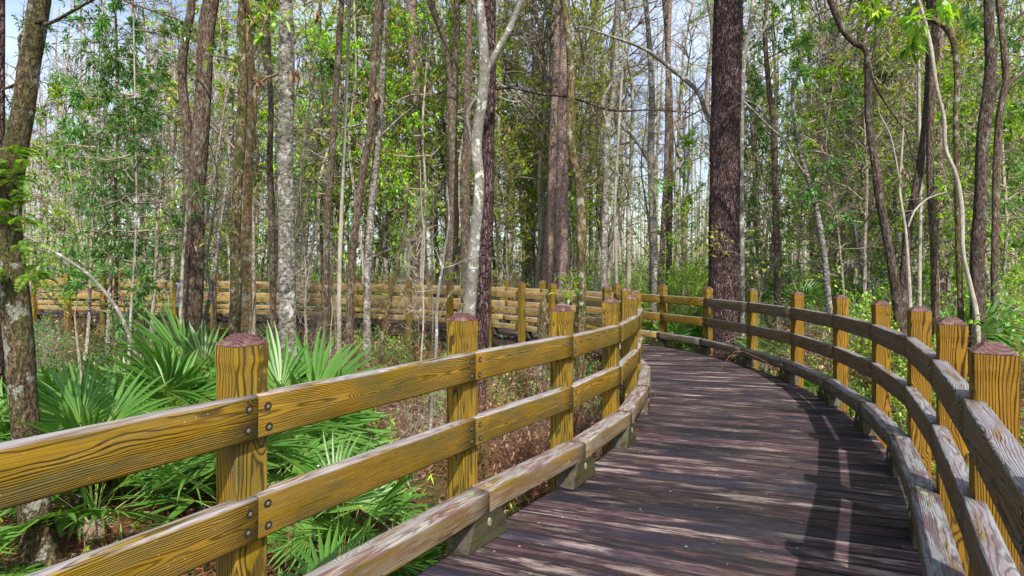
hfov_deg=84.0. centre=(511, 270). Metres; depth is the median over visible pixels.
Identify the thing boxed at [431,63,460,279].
bare tree
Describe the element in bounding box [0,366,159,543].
palmetto
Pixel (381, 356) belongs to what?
dead brush
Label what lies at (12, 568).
palmetto
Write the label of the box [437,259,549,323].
yellow green shrub
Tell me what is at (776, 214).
slim tree
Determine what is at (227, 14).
tall pine
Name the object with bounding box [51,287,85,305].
palmetto
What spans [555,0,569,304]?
pine tree
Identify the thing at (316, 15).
dead leaf bunch
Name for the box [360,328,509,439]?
dead brush
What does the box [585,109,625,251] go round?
yellow green tree
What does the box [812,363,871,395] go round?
green ground plant
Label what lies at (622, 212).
bare tree
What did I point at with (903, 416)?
green ground plant
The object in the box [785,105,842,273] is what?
evergreen tree
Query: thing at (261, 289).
leafy shrub
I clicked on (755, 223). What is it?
tall pine
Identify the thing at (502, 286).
dead brush
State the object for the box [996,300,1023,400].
leafy shrub
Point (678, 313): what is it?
yellow green shrub
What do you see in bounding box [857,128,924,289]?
evergreen tree
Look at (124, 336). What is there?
evergreen shrub
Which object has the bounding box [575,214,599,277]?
yellow green tree
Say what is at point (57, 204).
leafy tree
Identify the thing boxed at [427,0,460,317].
bare tree
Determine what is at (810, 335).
evergreen shrub
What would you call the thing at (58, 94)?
leafy tree
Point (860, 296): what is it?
leafy shrub
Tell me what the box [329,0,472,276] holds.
yellow green tree
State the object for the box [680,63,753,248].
yellow green tree
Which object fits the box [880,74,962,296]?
leafy tree
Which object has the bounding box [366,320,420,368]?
evergreen shrub
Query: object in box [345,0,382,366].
slim tree
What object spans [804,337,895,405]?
dead brush
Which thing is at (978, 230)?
oak tree
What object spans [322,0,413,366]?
slim tree
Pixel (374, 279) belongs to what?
evergreen shrub
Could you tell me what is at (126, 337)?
dead brush
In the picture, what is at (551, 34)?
yellow green tree
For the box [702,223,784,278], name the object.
leafy sprig
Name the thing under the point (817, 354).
dead brush
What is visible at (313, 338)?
dead brush
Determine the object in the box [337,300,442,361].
dead brush
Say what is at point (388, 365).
dead brush
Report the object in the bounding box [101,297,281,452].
palmetto
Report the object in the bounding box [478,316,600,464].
dead brush
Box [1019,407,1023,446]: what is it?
green ground plant
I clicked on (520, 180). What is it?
leafy tree
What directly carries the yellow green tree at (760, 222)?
on the ground at (76, 542)
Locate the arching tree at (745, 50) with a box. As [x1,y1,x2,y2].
[573,0,804,346]
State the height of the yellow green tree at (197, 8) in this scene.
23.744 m
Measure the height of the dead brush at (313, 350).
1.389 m
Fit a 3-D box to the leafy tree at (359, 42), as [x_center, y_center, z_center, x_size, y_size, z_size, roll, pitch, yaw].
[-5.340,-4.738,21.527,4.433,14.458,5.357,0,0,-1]
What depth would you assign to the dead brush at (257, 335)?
10.64 m
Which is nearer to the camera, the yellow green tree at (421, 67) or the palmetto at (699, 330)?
the palmetto at (699, 330)
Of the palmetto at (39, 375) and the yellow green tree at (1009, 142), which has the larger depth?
the yellow green tree at (1009, 142)
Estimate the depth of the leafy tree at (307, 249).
31.78 m
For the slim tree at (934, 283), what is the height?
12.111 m
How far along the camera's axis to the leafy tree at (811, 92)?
23.14 m
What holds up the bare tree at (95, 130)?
on the ground at (76, 542)
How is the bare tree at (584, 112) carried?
on the ground at (76, 542)
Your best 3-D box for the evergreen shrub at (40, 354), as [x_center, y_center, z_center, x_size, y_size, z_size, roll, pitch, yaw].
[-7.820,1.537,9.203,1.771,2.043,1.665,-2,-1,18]
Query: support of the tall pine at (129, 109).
on the ground at (76, 542)
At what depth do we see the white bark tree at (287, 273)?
7.51 m
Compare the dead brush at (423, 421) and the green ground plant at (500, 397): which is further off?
the green ground plant at (500, 397)
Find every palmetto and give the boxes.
[0,352,215,561]
[0,361,127,400]
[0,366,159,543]
[0,377,77,509]
[0,508,67,575]
[4,356,60,393]
[37,324,215,509]
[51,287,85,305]
[86,344,197,389]
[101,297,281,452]
[104,376,358,553]
[171,320,398,496]
[265,300,434,439]
[267,432,435,575]
[270,521,399,575]
[337,514,446,575]
[412,495,503,575]
[641,305,702,350]
[678,306,702,351]
[689,285,746,319]
[726,326,816,374]
[745,281,773,321]
[763,277,833,331]
[804,369,861,414]
[810,282,882,323]
[861,283,891,308]
[891,292,1023,361]
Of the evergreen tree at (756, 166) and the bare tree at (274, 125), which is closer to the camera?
the evergreen tree at (756, 166)
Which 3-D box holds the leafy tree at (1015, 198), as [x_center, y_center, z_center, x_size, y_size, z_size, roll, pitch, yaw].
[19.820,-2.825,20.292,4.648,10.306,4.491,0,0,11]
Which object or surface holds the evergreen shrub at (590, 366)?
on the ground at (76, 542)
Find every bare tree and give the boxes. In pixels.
[5,0,96,239]
[5,71,113,219]
[7,0,145,219]
[10,101,56,267]
[25,0,111,287]
[25,7,101,270]
[33,112,83,263]
[36,153,71,272]
[42,107,107,248]
[43,33,181,270]
[56,27,127,265]
[59,130,111,254]
[63,0,235,302]
[66,87,95,267]
[66,110,131,222]
[86,100,160,262]
[90,0,216,273]
[100,0,254,327]
[100,87,176,221]
[105,136,141,265]
[111,45,271,260]
[120,132,261,378]
[141,69,262,332]
[143,38,218,277]
[159,42,212,276]
[169,57,222,205]
[205,69,256,273]
[209,37,277,334]
[213,59,307,265]
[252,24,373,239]
[255,48,327,280]
[267,189,319,294]
[271,197,329,342]
[273,38,323,274]
[293,0,341,261]
[296,244,319,345]
[298,1,475,227]
[298,26,434,281]
[306,185,363,342]
[306,282,343,359]
[319,81,365,265]
[342,38,380,282]
[365,0,438,284]
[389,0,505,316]
[389,119,410,262]
[389,173,465,352]
[389,239,435,354]
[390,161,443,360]
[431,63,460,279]
[433,157,471,269]
[448,0,623,317]
[450,2,608,308]
[472,0,531,274]
[474,0,585,271]
[496,35,545,267]
[496,93,513,278]
[505,0,588,192]
[514,50,539,278]
[540,0,703,290]
[546,4,632,280]
[575,39,647,219]
[576,0,688,287]
[576,53,664,281]
[579,48,634,268]
[582,24,662,277]
[591,0,711,284]
[595,5,709,199]
[610,106,647,284]
[624,0,754,275]
[646,34,710,266]
[673,109,709,260]
[674,0,787,286]
[679,6,757,183]
[682,46,787,284]
[694,0,803,282]
[706,122,791,297]
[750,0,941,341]
[758,0,903,275]
[761,0,915,165]
[768,0,872,282]
[768,35,833,195]
[774,107,883,294]
[782,0,900,276]
[785,1,857,200]
[790,0,920,250]
[790,139,821,254]
[805,14,914,281]
[806,31,857,246]
[840,143,915,316]
[853,125,914,248]
[863,2,973,305]
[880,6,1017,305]
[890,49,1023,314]
[893,0,1022,281]
[904,167,965,260]
[985,89,1023,256]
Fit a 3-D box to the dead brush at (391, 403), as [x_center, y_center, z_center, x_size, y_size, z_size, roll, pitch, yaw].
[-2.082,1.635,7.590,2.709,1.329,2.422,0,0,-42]
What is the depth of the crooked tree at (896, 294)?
8.96 m
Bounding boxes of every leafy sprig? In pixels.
[132,183,239,246]
[151,148,184,234]
[203,33,278,69]
[245,0,296,44]
[548,269,592,304]
[693,223,725,266]
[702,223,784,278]
[848,0,892,36]
[891,0,961,64]
[974,307,1023,346]
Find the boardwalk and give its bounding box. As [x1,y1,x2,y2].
[37,310,922,575]
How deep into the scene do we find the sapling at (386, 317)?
9.78 m
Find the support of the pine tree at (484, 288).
on the ground at (76, 542)
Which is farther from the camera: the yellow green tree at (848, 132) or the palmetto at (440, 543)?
the yellow green tree at (848, 132)
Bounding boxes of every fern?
[0,144,47,166]
[0,159,12,179]
[0,159,39,195]
[0,195,32,223]
[0,269,6,282]
[7,216,51,235]
[10,239,57,263]
[14,264,58,292]
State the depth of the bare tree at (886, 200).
15.92 m
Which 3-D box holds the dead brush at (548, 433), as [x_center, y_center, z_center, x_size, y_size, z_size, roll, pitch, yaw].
[0.612,1.644,6.393,2.084,1.497,1.924,-2,3,-20]
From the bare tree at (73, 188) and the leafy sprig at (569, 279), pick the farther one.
the bare tree at (73, 188)
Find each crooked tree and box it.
[560,0,585,424]
[827,0,930,366]
[848,0,964,321]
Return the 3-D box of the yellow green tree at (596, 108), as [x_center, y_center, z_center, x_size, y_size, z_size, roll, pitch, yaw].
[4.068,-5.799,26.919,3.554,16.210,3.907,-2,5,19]
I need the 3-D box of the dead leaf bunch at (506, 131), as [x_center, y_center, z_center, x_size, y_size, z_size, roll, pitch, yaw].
[-0.074,-1.899,7.879,0.089,0.308,0.148,0,0,-44]
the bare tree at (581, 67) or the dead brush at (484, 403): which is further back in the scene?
the bare tree at (581, 67)
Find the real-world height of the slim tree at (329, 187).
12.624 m
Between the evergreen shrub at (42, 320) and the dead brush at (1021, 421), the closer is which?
the dead brush at (1021, 421)
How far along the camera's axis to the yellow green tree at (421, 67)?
25.98 m
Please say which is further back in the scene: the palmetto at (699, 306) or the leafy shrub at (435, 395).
the palmetto at (699, 306)
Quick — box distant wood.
[5,0,1023,290]
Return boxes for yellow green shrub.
[307,263,405,313]
[395,254,442,313]
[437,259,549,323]
[491,263,533,286]
[492,271,529,313]
[571,281,620,316]
[589,265,702,321]
[620,284,702,350]
[647,275,702,314]
[745,299,822,330]
[745,302,820,331]
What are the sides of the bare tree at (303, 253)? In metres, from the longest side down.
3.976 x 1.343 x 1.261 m
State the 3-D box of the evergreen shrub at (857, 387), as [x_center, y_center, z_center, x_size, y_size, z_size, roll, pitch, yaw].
[5.398,1.978,9.443,2.812,1.386,2.978,0,0,23]
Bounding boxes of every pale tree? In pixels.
[600,0,658,329]
[722,0,868,366]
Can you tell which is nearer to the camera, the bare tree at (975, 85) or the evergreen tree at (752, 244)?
the evergreen tree at (752, 244)
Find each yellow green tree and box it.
[140,0,396,309]
[206,1,301,270]
[213,0,367,304]
[216,0,302,211]
[253,0,402,258]
[255,101,336,280]
[255,124,273,248]
[266,120,348,291]
[293,0,367,227]
[293,79,322,255]
[295,0,448,314]
[309,117,356,281]
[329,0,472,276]
[344,0,543,296]
[353,0,530,215]
[354,0,438,295]
[373,136,408,272]
[378,57,445,277]
[385,0,574,187]
[386,0,505,311]
[419,2,461,217]
[430,14,503,245]
[431,1,526,237]
[431,32,476,223]
[441,1,535,298]
[443,45,598,286]
[460,0,555,241]
[470,115,533,322]
[491,200,513,274]
[493,44,544,245]
[494,11,616,299]
[495,0,595,236]
[496,185,537,276]
[497,0,622,313]
[501,140,545,268]
[509,65,579,302]
[527,0,647,244]
[530,24,621,275]
[546,7,647,238]
[569,17,614,280]
[571,0,634,248]
[571,0,643,306]
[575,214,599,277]
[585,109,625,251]
[609,73,699,310]
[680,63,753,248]
[743,0,834,287]
[744,45,813,264]
[745,165,789,280]
[757,0,927,302]
[761,0,950,291]
[785,0,935,286]
[785,16,855,276]
[818,0,991,273]
[818,87,898,263]
[846,0,1018,298]
[934,0,1023,260]
[944,0,1023,246]
[965,40,1023,265]
[1002,79,1023,293]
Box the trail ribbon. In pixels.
[176,282,179,313]
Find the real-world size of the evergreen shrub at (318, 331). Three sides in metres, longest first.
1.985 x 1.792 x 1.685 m
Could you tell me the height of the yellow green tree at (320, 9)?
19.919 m
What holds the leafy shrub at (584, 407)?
on the ground at (76, 542)
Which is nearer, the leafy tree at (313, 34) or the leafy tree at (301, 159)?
the leafy tree at (313, 34)
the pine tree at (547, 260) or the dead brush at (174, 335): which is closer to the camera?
the dead brush at (174, 335)
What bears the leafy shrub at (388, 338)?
on the ground at (76, 542)
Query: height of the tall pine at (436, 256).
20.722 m
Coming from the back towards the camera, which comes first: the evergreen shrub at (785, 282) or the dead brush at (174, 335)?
the evergreen shrub at (785, 282)
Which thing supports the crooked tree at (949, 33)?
on the ground at (76, 542)
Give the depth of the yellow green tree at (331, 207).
32.32 m
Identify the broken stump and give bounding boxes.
[537,296,548,443]
[852,222,873,303]
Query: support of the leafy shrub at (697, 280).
on the ground at (76, 542)
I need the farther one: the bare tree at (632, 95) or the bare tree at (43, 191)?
the bare tree at (43, 191)
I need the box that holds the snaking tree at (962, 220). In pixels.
[916,0,980,344]
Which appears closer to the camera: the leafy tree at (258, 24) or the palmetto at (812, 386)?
the palmetto at (812, 386)
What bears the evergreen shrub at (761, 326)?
on the ground at (76, 542)
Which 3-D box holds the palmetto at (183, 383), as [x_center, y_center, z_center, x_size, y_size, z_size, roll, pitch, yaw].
[-3.299,1.388,5.577,2.243,1.908,2.004,0,0,-32]
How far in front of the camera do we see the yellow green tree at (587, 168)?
24.25 m
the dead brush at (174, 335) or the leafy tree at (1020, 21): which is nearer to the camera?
the dead brush at (174, 335)
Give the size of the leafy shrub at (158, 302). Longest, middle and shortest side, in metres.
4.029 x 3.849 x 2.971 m
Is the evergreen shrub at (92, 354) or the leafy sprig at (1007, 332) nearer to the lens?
the leafy sprig at (1007, 332)
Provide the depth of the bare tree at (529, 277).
29.02 m
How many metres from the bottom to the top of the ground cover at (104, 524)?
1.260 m
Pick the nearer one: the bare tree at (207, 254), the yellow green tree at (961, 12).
the bare tree at (207, 254)
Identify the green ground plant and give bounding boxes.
[290,407,399,463]
[334,330,409,351]
[440,373,513,405]
[478,439,498,466]
[772,367,860,409]
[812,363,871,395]
[869,392,906,428]
[891,396,931,452]
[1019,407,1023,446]
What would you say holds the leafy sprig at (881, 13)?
attached to the snaking tree at (962, 220)
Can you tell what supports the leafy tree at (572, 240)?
on the ground at (76, 542)
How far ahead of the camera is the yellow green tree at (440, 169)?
23.89 m
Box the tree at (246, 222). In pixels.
[241,0,299,332]
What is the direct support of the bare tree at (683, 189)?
on the ground at (76, 542)
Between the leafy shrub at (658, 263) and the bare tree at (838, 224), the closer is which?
the bare tree at (838, 224)
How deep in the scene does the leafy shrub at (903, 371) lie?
8.28 m
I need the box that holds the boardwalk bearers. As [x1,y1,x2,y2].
[37,316,601,367]
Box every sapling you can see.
[23,234,139,361]
[72,0,219,364]
[74,299,87,490]
[179,191,196,353]
[202,157,233,343]
[377,168,418,367]
[426,187,519,428]
[863,98,953,308]
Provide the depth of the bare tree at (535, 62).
23.57 m
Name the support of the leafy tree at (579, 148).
on the ground at (76, 542)
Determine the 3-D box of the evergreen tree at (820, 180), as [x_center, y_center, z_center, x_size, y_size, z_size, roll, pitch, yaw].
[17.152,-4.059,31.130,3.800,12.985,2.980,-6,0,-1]
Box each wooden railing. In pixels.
[0,272,651,575]
[37,272,1023,575]
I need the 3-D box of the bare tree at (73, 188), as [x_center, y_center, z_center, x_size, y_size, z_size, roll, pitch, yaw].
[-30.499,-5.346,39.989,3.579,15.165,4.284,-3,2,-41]
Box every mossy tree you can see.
[0,0,181,574]
[126,0,252,335]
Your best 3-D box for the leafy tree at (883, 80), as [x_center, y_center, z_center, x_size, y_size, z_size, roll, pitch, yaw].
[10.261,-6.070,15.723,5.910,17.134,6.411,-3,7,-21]
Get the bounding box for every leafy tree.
[5,68,88,321]
[29,85,140,328]
[35,155,96,272]
[116,5,230,288]
[157,0,302,275]
[204,203,231,290]
[205,9,322,292]
[205,56,268,261]
[228,11,391,305]
[255,225,309,276]
[264,0,422,282]
[265,86,347,277]
[295,213,317,282]
[314,0,432,312]
[330,46,409,283]
[334,23,445,313]
[358,1,443,295]
[369,0,474,315]
[388,43,471,266]
[400,0,518,311]
[403,0,599,313]
[462,83,527,275]
[492,124,553,287]
[509,162,588,274]
[528,124,622,287]
[535,171,610,304]
[574,164,598,270]
[640,125,707,314]
[656,194,703,270]
[696,225,752,289]
[744,113,793,285]
[746,0,984,314]
[756,66,846,287]
[759,54,907,300]
[762,22,871,281]
[767,46,912,275]
[785,63,934,305]
[847,0,1018,289]
[860,60,1023,315]
[873,0,974,294]
[874,0,1023,291]
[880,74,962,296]
[903,7,1018,297]
[906,85,1023,331]
[912,0,1023,266]
[963,0,1023,258]
[993,127,1023,251]
[1006,70,1023,248]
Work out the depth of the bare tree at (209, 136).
34.77 m
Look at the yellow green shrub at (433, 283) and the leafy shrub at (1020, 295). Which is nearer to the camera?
the leafy shrub at (1020, 295)
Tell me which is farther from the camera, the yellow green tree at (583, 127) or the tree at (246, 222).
the yellow green tree at (583, 127)
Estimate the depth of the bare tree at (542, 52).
23.15 m
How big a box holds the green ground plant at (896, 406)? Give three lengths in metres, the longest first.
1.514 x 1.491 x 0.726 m
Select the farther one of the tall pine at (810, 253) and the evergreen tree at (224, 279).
the tall pine at (810, 253)
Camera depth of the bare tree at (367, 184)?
33.16 m
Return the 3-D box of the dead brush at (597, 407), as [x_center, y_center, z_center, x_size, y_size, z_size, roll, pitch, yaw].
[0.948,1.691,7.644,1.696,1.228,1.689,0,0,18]
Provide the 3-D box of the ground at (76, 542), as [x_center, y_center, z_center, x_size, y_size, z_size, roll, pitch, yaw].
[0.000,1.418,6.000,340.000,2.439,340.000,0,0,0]
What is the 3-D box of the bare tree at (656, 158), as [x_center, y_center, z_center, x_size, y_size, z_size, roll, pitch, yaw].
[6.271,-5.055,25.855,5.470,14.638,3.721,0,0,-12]
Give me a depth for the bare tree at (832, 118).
33.37 m
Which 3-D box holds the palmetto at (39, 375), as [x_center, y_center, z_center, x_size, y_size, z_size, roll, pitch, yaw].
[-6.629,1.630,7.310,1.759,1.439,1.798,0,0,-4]
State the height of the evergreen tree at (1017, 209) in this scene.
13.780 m
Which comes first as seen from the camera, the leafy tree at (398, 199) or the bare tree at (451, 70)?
the bare tree at (451, 70)
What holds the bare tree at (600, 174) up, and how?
on the ground at (76, 542)
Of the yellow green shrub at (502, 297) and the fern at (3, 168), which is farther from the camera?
the yellow green shrub at (502, 297)
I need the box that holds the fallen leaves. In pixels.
[0,320,1021,575]
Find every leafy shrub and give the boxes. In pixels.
[41,318,85,347]
[156,269,228,330]
[221,270,297,309]
[222,258,301,309]
[269,274,316,334]
[309,263,383,307]
[312,260,413,313]
[315,263,371,291]
[337,326,407,366]
[354,329,407,352]
[401,349,487,426]
[532,355,622,419]
[597,252,659,289]
[599,279,679,327]
[609,274,697,350]
[613,259,691,307]
[631,256,707,311]
[632,244,708,294]
[633,249,746,290]
[640,266,699,311]
[640,269,707,312]
[646,283,690,324]
[672,295,702,343]
[673,255,754,290]
[674,246,707,283]
[686,250,708,274]
[745,263,800,296]
[745,275,785,335]
[762,276,824,334]
[785,294,1023,426]
[804,300,870,336]
[806,265,907,389]
[811,263,861,289]
[820,288,891,313]
[825,344,931,407]
[832,290,941,355]
[865,280,1023,367]
[914,285,1020,326]
[928,290,1017,336]
[951,266,1022,297]
[963,263,1023,339]
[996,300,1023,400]
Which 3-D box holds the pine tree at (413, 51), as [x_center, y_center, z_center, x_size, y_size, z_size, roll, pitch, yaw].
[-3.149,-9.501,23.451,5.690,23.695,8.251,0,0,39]
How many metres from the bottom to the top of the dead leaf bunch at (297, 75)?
0.243 m
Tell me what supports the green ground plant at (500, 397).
on the ground at (76, 542)
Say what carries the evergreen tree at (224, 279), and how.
on the ground at (76, 542)
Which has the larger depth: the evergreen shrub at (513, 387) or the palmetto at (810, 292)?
the palmetto at (810, 292)
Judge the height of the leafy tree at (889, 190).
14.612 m
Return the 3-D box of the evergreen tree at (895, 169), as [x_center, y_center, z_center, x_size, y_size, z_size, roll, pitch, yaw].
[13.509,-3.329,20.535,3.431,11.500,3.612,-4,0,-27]
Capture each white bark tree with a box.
[258,0,305,371]
[579,0,643,317]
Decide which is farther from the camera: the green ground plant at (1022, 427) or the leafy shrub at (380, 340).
the leafy shrub at (380, 340)
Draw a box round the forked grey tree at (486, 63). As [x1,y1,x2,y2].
[457,0,541,316]
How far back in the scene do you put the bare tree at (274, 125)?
29.89 m
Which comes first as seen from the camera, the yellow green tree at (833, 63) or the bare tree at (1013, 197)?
the bare tree at (1013, 197)
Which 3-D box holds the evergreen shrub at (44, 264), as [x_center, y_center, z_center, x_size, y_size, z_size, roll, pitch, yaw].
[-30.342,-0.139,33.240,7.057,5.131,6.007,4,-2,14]
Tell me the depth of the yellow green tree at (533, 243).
28.20 m
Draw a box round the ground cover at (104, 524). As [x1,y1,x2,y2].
[0,292,1023,575]
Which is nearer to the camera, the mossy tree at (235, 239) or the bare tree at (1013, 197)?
the mossy tree at (235, 239)
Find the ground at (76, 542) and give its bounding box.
[0,272,1023,575]
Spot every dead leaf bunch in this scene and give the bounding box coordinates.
[182,241,196,257]
[245,14,255,30]
[252,75,263,91]
[287,67,300,84]
[313,10,321,24]
[374,93,381,111]
[501,125,510,138]
[565,109,570,122]
[901,164,912,178]
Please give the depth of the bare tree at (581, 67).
30.62 m
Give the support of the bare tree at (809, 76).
on the ground at (76, 542)
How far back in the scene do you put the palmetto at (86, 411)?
4.48 m
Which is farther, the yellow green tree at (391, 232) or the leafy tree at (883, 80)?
the yellow green tree at (391, 232)
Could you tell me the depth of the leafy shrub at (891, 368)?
9.16 m
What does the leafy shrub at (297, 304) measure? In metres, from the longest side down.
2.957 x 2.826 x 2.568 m
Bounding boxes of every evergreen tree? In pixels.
[5,11,107,324]
[23,15,207,366]
[27,16,143,369]
[44,0,181,366]
[59,70,181,331]
[102,105,181,301]
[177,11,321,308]
[211,160,231,308]
[224,51,358,310]
[692,76,812,325]
[701,71,817,321]
[709,22,815,329]
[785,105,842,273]
[792,77,857,269]
[803,107,882,268]
[808,17,950,279]
[814,109,946,286]
[822,103,885,287]
[828,26,927,293]
[833,58,1015,305]
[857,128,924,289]
[908,0,1023,264]
[914,0,1023,292]
[943,0,1023,316]
[997,75,1021,287]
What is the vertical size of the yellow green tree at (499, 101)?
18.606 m
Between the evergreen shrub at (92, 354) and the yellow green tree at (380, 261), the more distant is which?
the yellow green tree at (380, 261)
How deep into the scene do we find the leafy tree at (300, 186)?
11.37 m
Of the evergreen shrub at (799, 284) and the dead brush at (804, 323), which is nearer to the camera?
the dead brush at (804, 323)
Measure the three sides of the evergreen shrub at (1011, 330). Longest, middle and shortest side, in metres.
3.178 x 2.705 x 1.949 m
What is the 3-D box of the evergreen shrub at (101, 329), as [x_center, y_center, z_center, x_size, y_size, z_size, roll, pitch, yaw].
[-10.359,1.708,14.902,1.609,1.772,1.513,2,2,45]
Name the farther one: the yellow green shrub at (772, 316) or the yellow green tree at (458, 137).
the yellow green tree at (458, 137)
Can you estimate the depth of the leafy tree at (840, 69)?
15.04 m
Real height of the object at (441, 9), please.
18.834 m
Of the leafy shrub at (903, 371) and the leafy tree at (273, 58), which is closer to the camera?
the leafy shrub at (903, 371)
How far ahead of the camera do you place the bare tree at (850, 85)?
30.72 m
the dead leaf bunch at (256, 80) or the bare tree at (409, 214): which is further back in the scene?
the bare tree at (409, 214)
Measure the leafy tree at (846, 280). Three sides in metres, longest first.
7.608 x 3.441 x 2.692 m
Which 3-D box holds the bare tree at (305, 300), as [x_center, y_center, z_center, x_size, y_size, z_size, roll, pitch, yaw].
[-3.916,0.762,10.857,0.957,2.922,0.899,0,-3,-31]
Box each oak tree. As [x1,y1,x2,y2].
[116,0,218,373]
[968,0,995,381]
[980,0,1023,314]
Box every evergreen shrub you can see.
[5,327,74,393]
[28,248,69,277]
[33,304,71,345]
[35,319,84,367]
[36,261,147,325]
[36,328,143,379]
[36,353,150,380]
[52,221,210,307]
[53,321,120,360]
[55,330,132,376]
[84,302,133,359]
[93,310,173,360]
[104,316,220,356]
[297,302,344,348]
[308,320,360,359]
[309,335,375,377]
[310,291,372,312]
[332,250,408,307]
[336,323,409,345]
[340,307,390,359]
[342,327,418,370]
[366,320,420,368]
[373,331,415,364]
[387,328,442,360]
[488,373,536,397]
[490,335,531,388]
[526,301,596,409]
[574,259,647,288]
[607,270,650,317]
[743,318,785,345]
[751,270,849,297]
[764,345,935,417]
[782,271,847,291]
[808,292,892,359]
[888,280,930,308]
[912,273,1022,362]
[913,276,964,310]
[941,291,1023,386]
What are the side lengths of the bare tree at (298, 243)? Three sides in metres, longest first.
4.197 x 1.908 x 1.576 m
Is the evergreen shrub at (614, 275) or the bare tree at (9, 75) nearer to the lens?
the bare tree at (9, 75)
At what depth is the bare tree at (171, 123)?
35.14 m
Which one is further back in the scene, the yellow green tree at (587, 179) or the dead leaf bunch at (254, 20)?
the yellow green tree at (587, 179)
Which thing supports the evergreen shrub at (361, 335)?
on the ground at (76, 542)
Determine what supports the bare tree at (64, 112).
on the ground at (76, 542)
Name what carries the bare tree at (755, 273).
on the ground at (76, 542)
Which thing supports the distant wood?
on the ground at (76, 542)
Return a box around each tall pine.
[112,48,142,258]
[126,5,177,269]
[188,56,237,261]
[197,0,256,289]
[299,0,367,292]
[359,0,440,296]
[420,0,428,172]
[671,0,753,143]
[680,0,797,286]
[771,0,855,278]
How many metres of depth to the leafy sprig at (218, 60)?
8.51 m
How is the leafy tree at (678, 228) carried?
on the ground at (76, 542)
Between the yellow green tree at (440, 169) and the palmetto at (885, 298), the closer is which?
the palmetto at (885, 298)
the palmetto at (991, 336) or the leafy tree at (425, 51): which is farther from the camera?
the leafy tree at (425, 51)
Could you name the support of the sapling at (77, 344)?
on the ground at (76, 542)
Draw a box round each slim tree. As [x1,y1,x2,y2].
[52,0,182,369]
[220,0,278,352]
[320,0,381,350]
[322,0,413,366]
[337,0,365,370]
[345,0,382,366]
[461,0,472,311]
[569,0,626,282]
[642,0,712,310]
[659,0,705,285]
[681,0,820,330]
[841,0,921,305]
[846,0,930,333]
[904,0,940,350]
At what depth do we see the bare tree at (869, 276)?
15.84 m
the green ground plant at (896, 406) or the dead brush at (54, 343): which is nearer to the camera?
the green ground plant at (896, 406)
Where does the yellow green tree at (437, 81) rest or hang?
on the ground at (76, 542)
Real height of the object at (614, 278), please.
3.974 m
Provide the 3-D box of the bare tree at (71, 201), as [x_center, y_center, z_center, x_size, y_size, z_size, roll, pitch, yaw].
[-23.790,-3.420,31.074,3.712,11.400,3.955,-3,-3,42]
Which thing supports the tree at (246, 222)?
on the ground at (76, 542)
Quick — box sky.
[5,0,1023,271]
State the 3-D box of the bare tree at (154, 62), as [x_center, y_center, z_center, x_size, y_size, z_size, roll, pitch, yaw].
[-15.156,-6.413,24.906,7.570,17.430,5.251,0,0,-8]
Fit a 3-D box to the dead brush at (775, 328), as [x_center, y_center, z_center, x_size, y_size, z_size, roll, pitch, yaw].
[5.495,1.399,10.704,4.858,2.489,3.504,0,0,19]
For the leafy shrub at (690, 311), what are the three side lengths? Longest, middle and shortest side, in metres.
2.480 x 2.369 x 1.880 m
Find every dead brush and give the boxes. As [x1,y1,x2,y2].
[32,293,104,375]
[33,305,100,358]
[35,324,121,372]
[37,296,156,373]
[75,339,165,372]
[96,304,167,369]
[127,301,210,370]
[201,331,485,567]
[212,325,300,361]
[221,271,296,333]
[240,297,352,373]
[265,311,359,360]
[268,328,390,377]
[271,322,365,366]
[276,402,547,475]
[309,325,491,419]
[324,345,445,428]
[329,310,380,361]
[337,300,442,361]
[342,327,440,408]
[344,312,516,394]
[351,346,421,416]
[357,388,506,496]
[359,266,415,315]
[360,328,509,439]
[372,254,434,314]
[373,310,535,438]
[373,326,443,354]
[377,375,547,531]
[380,377,542,494]
[396,346,445,389]
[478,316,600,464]
[478,368,656,500]
[478,394,600,510]
[480,364,643,485]
[490,338,536,396]
[491,255,532,321]
[491,340,536,396]
[503,363,621,457]
[514,334,645,398]
[519,352,623,412]
[525,356,623,425]
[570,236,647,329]
[633,251,748,285]
[706,281,891,375]
[720,295,871,395]
[758,319,820,368]
[760,294,934,394]
[763,279,889,355]
[764,304,818,350]
[765,320,863,385]
[777,288,849,336]
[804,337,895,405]
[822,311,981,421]
[859,337,935,406]
[866,392,1023,448]
[922,244,1019,308]
[988,315,1023,408]
[1013,327,1023,420]
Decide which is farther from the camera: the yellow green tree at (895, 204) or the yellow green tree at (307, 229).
the yellow green tree at (307, 229)
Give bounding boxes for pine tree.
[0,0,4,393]
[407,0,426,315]
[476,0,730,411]
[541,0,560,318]
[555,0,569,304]
[708,0,742,360]
[936,0,945,312]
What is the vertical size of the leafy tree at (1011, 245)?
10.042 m
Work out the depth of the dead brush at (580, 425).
6.58 m
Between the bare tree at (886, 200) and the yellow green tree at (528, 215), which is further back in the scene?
the yellow green tree at (528, 215)
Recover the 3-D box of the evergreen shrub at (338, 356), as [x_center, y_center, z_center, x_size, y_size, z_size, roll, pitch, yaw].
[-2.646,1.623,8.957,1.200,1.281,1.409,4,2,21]
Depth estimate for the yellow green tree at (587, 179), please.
37.44 m
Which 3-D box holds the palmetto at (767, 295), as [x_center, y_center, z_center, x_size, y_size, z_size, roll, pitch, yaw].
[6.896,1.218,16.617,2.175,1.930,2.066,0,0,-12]
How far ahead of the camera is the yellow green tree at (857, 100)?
28.09 m
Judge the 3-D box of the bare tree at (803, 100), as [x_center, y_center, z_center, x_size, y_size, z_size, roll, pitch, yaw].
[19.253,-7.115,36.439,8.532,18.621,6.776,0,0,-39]
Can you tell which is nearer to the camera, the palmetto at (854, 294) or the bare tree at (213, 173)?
the bare tree at (213, 173)
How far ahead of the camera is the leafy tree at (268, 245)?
32.51 m
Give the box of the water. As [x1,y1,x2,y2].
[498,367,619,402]

